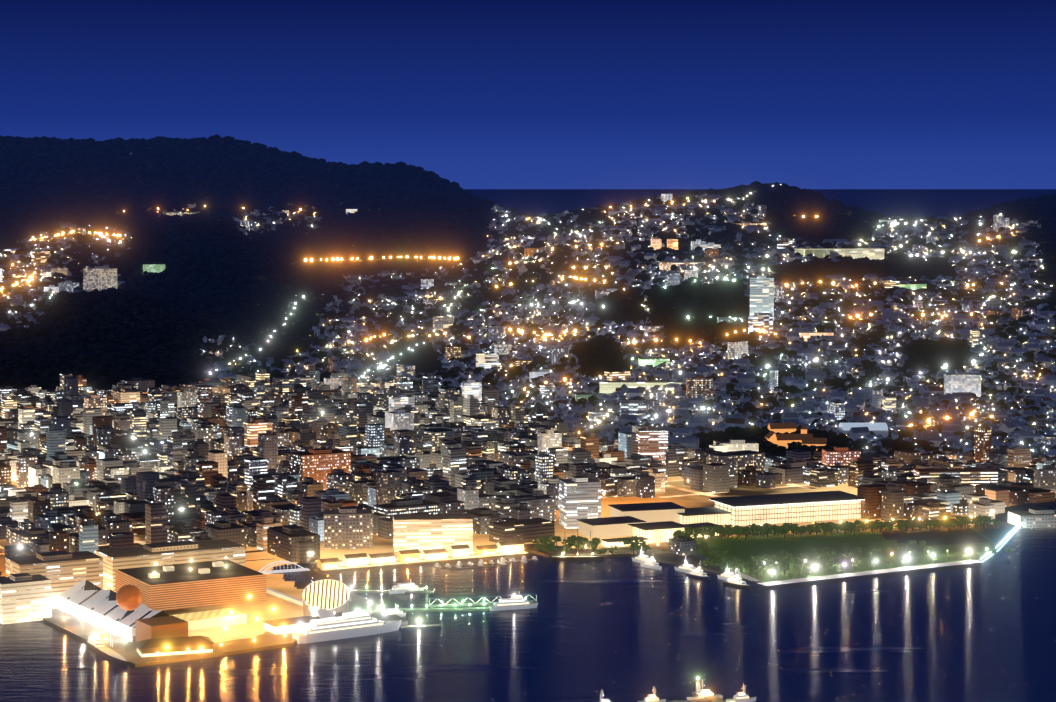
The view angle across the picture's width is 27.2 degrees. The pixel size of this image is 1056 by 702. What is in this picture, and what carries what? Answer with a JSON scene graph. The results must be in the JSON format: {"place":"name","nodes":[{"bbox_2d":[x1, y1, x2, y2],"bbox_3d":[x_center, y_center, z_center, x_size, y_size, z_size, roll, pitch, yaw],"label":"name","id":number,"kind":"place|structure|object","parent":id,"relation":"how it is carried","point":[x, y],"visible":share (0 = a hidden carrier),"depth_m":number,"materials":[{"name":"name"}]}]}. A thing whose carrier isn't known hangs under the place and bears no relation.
{"place":"outdoors","nodes":[
{"label":"outdoors","id":0,"kind":"place"},
{"bbox_2d":[0,189,1055,701],"bbox_3d":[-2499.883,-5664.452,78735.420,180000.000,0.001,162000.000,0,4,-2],"label":"sea water","id":1,"kind":"structure","parent":0,"point":[620,629],"depth_m":1669.81,"materials":[{"name":"blue liquid"}]},
{"bbox_2d":[87,619,127,666],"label":"coaster ship","id":2,"kind":"object","parent":1,"relation":"on","point":[95,643],"visible":0.92,"depth_m":1619.77,"materials":[{"name":"white metal"}]},
{"bbox_2d":[292,606,401,643],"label":"ferry","id":3,"kind":"object","parent":1,"relation":"on","point":[327,626],"visible":1,"depth_m":1679.07,"materials":[{"name":"white metal"}]},
{"bbox_2d":[381,604,405,616],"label":"boat","id":4,"kind":"object","parent":1,"relation":"on","point":[394,611],"visible":0.75,"depth_m":1762.52,"materials":[{"name":"white"}]},
{"bbox_2d":[389,579,424,593],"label":"harbour boat","id":5,"kind":"object","parent":1,"relation":"on","point":[401,588],"visible":0.92,"depth_m":1867.99,"materials":[{"name":"white"}]},
{"bbox_2d":[349,590,536,628],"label":"harbour piers","id":6,"kind":"structure","parent":1,"relation":"in","point":[432,608],"depth_m":1807.31,"materials":[{"name":"grey concrete"}]},
{"bbox_2d":[434,556,537,569],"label":"moored boats","id":7,"kind":"object","parent":1,"relation":"on","point":[503,561],"visible":0.9,"depth_m":2006.67,"materials":[{"name":"grey"}]},
{"bbox_2d":[489,595,537,610],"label":"cruiser","id":8,"kind":"object","parent":1,"relation":"on","point":[516,602],"visible":0.9,"depth_m":1794.89,"materials":[{"name":"white metal"}]},
{"bbox_2d":[552,527,612,560],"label":"tall ship","id":9,"kind":"object","parent":1,"relation":"on","point":[566,558],"visible":0.96,"depth_m":2029.93,"materials":[{"name":"black"}]},
{"bbox_2d":[600,692,610,701],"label":"boat","id":10,"kind":"object","parent":1,"relation":"on","point":[604,700],"visible":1,"depth_m":1453.16,"materials":[{"name":"white"}]},
{"bbox_2d":[632,546,650,562],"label":"boat","id":11,"kind":"object","parent":1,"relation":"on","point":[641,558],"visible":0.77,"depth_m":2016.06,"materials":[{"name":"white"}]},
{"bbox_2d":[640,559,661,569],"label":"boat","id":12,"kind":"object","parent":1,"relation":"on","point":[651,563],"visible":0.9,"depth_m":1987.14,"materials":[{"name":"white"}]},
{"bbox_2d":[638,694,665,701],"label":"boat","id":13,"kind":"object","parent":1,"relation":"on","point":[651,698],"visible":1,"depth_m":1466.58,"materials":[{"name":"white"}]},
{"bbox_2d":[674,556,696,572],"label":"boat","id":14,"kind":"object","parent":1,"relation":"on","point":[686,568],"visible":0.81,"depth_m":1966.63,"materials":[{"name":"white"}]},
{"bbox_2d":[685,563,710,579],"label":"boat","id":15,"kind":"object","parent":1,"relation":"on","point":[697,573],"visible":0.9,"depth_m":1936.38,"materials":[{"name":"white"}]},
{"bbox_2d":[672,679,724,701],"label":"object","id":16,"kind":"structure","parent":1,"relation":"in","point":[712,699],"depth_m":1473.27,"materials":[{"name":"grey concrete"}]},
{"bbox_2d":[687,685,722,699],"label":"boat","id":17,"kind":"object","parent":1,"relation":"on","point":[702,694],"visible":0.77,"depth_m":1479.50,"materials":[{"name":"white"}]},
{"bbox_2d":[717,565,736,580],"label":"boat","id":18,"kind":"object","parent":1,"relation":"on","point":[727,576],"visible":0.67,"depth_m":1926.23,"materials":[{"name":"white"}]},
{"bbox_2d":[723,577,750,588],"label":"boat","id":19,"kind":"object","parent":1,"relation":"on","point":[736,582],"visible":0.9,"depth_m":1895.67,"materials":[{"name":"white"}]},
{"bbox_2d":[726,684,755,701],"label":"boat","id":20,"kind":"object","parent":1,"relation":"on","point":[741,697],"visible":0.94,"depth_m":1472.31,"materials":[{"name":"white"}]},
{"bbox_2d":[0,147,1055,642],"bbox_3d":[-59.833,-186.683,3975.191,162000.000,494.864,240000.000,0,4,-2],"label":"terrain ground","id":21,"kind":"structure","parent":0,"point":[270,607],"depth_m":2313.57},
{"bbox_2d":[115,560,265,630],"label":"shopping mall building","id":22,"kind":"structure","parent":21,"relation":"on","point":[198,584],"depth_m":1796.97,"materials":[{"name":"brick"},{"name":"glass"},{"name":"concrete"}]},
{"bbox_2d":[258,561,309,573],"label":"white bridge arch","id":23,"kind":"structure","parent":21,"relation":"on","point":[286,570],"depth_m":1951.73,"materials":[{"name":"silver metal"}]},
{"bbox_2d":[262,579,349,633],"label":"ferry terminal","id":24,"kind":"object","parent":21,"relation":"on","point":[331,596],"visible":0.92,"depth_m":1750.20,"materials":[{"name":"grey concrete"}]},
{"bbox_2d":[0,199,1052,553],"bbox_3d":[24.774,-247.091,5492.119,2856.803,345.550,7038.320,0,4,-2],"label":"city lamps","id":25,"kind":"object","parent":21,"relation":"on","point":[566,331],"visible":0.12,"depth_m":4065.20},
{"bbox_2d":[0,134,1055,460],"bbox_3d":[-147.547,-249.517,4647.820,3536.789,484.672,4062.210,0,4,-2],"label":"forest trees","id":26,"kind":"object","parent":21,"relation":"on","point":[262,286],"visible":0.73,"depth_m":4534.37,"materials":[{"name":"green plant"}]},
{"bbox_2d":[0,194,1055,623],"bbox_3d":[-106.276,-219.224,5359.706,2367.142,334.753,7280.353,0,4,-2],"label":"city buildings","id":27,"kind":"structure","parent":21,"relation":"on","point":[282,468],"depth_m":2499.52,"materials":[{"name":"grey concrete"}]},
{"bbox_2d":[0,193,1055,462],"bbox_3d":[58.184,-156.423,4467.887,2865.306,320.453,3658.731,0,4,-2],"label":"hillside houses","id":28,"kind":"structure","parent":21,"relation":"on","point":[680,403],"depth_m":3702.37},
{"bbox_2d":[0,453,1055,554],"bbox_3d":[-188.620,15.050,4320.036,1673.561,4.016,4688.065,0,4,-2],"label":"street lamps","id":29,"kind":"object","parent":21,"relation":"on","point":[142,541],"visible":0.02,"depth_m":2440.01,"materials":[{"name":"grey"}]},
{"bbox_2d":[576,502,718,546],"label":"low building","id":30,"kind":"structure","parent":21,"relation":"on","point":[657,522],"depth_m":2151.56,"materials":[{"name":"beige"}]},
{"bbox_2d":[677,491,864,525],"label":"civic glass hall","id":31,"kind":"structure","parent":21,"relation":"on","point":[785,508],"depth_m":2239.71,"materials":[{"name":"glass"},{"name":"dark metal roofing"},{"name":"concrete"}]},
{"bbox_2d":[765,423,826,450],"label":"temple building","id":32,"kind":"structure","parent":21,"relation":"on","point":[804,437],"depth_m":2760.08,"materials":[{"name":"brown"}]},
{"bbox_2d":[838,423,888,436],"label":"building","id":33,"kind":"structure","parent":21,"relation":"on","point":[876,429],"depth_m":2818.91,"materials":[{"name":"white"}]},
{"bbox_2d":[0,499,1055,666],"bbox_3d":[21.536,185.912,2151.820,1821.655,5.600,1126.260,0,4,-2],"label":"waterfront promenade","id":34,"kind":"structure","parent":0,"point":[74,626],"depth_m":1773.82,"materials":[{"name":"concrete"}]},
{"bbox_2d":[57,579,187,641],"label":"terminal building","id":35,"kind":"structure","parent":34,"relation":"on","point":[128,613],"depth_m":1682.91,"materials":[{"name":"white"}]},
{"bbox_2d":[135,636,214,656],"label":"pavilion","id":36,"kind":"structure","parent":34,"relation":"on","point":[174,645],"depth_m":1613.06,"materials":[{"name":"brown"}]},
{"bbox_2d":[248,559,317,583],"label":"water channel","id":37,"kind":"object","parent":34,"relation":"on","point":[298,577],"visible":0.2,"depth_m":1931.61,"materials":[{"name":"blue liquid"}]},
{"bbox_2d":[317,540,527,570],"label":"wharf restaurant row","id":38,"kind":"object","parent":34,"relation":"on","point":[361,560],"visible":1,"depth_m":2013.87,"materials":[{"name":"brown brick"}]},
{"bbox_2d":[64,517,1015,691],"bbox_3d":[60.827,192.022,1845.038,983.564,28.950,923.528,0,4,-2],"label":"waterfront lamps","id":39,"kind":"object","parent":34,"relation":"on","point":[411,587],"visible":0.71,"depth_m":1749.90,"materials":[{"name":"grey metal"}]},
{"bbox_2d":[981,526,1018,562],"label":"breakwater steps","id":40,"kind":"structure","parent":34,"relation":"on","point":[1001,546],"depth_m":2112.16,"materials":[{"name":"grey concrete"}]},
{"bbox_2d":[0,0,1055,188],"label":"sky","id":41,"kind":"structure","parent":0,"point":[474,94],"materials":[{"name":"blue"}]},
{"bbox_2d":[664,524,998,585],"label":"park ground","id":42,"kind":"structure","parent":0,"point":[956,541],"depth_m":2083.83,"materials":[{"name":"green plant"}]},
{"bbox_2d":[532,515,1011,580],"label":"park trees","id":43,"kind":"object","parent":42,"relation":"on","point":[828,556],"visible":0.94,"depth_m":2056.29,"materials":[{"name":"green plant"}]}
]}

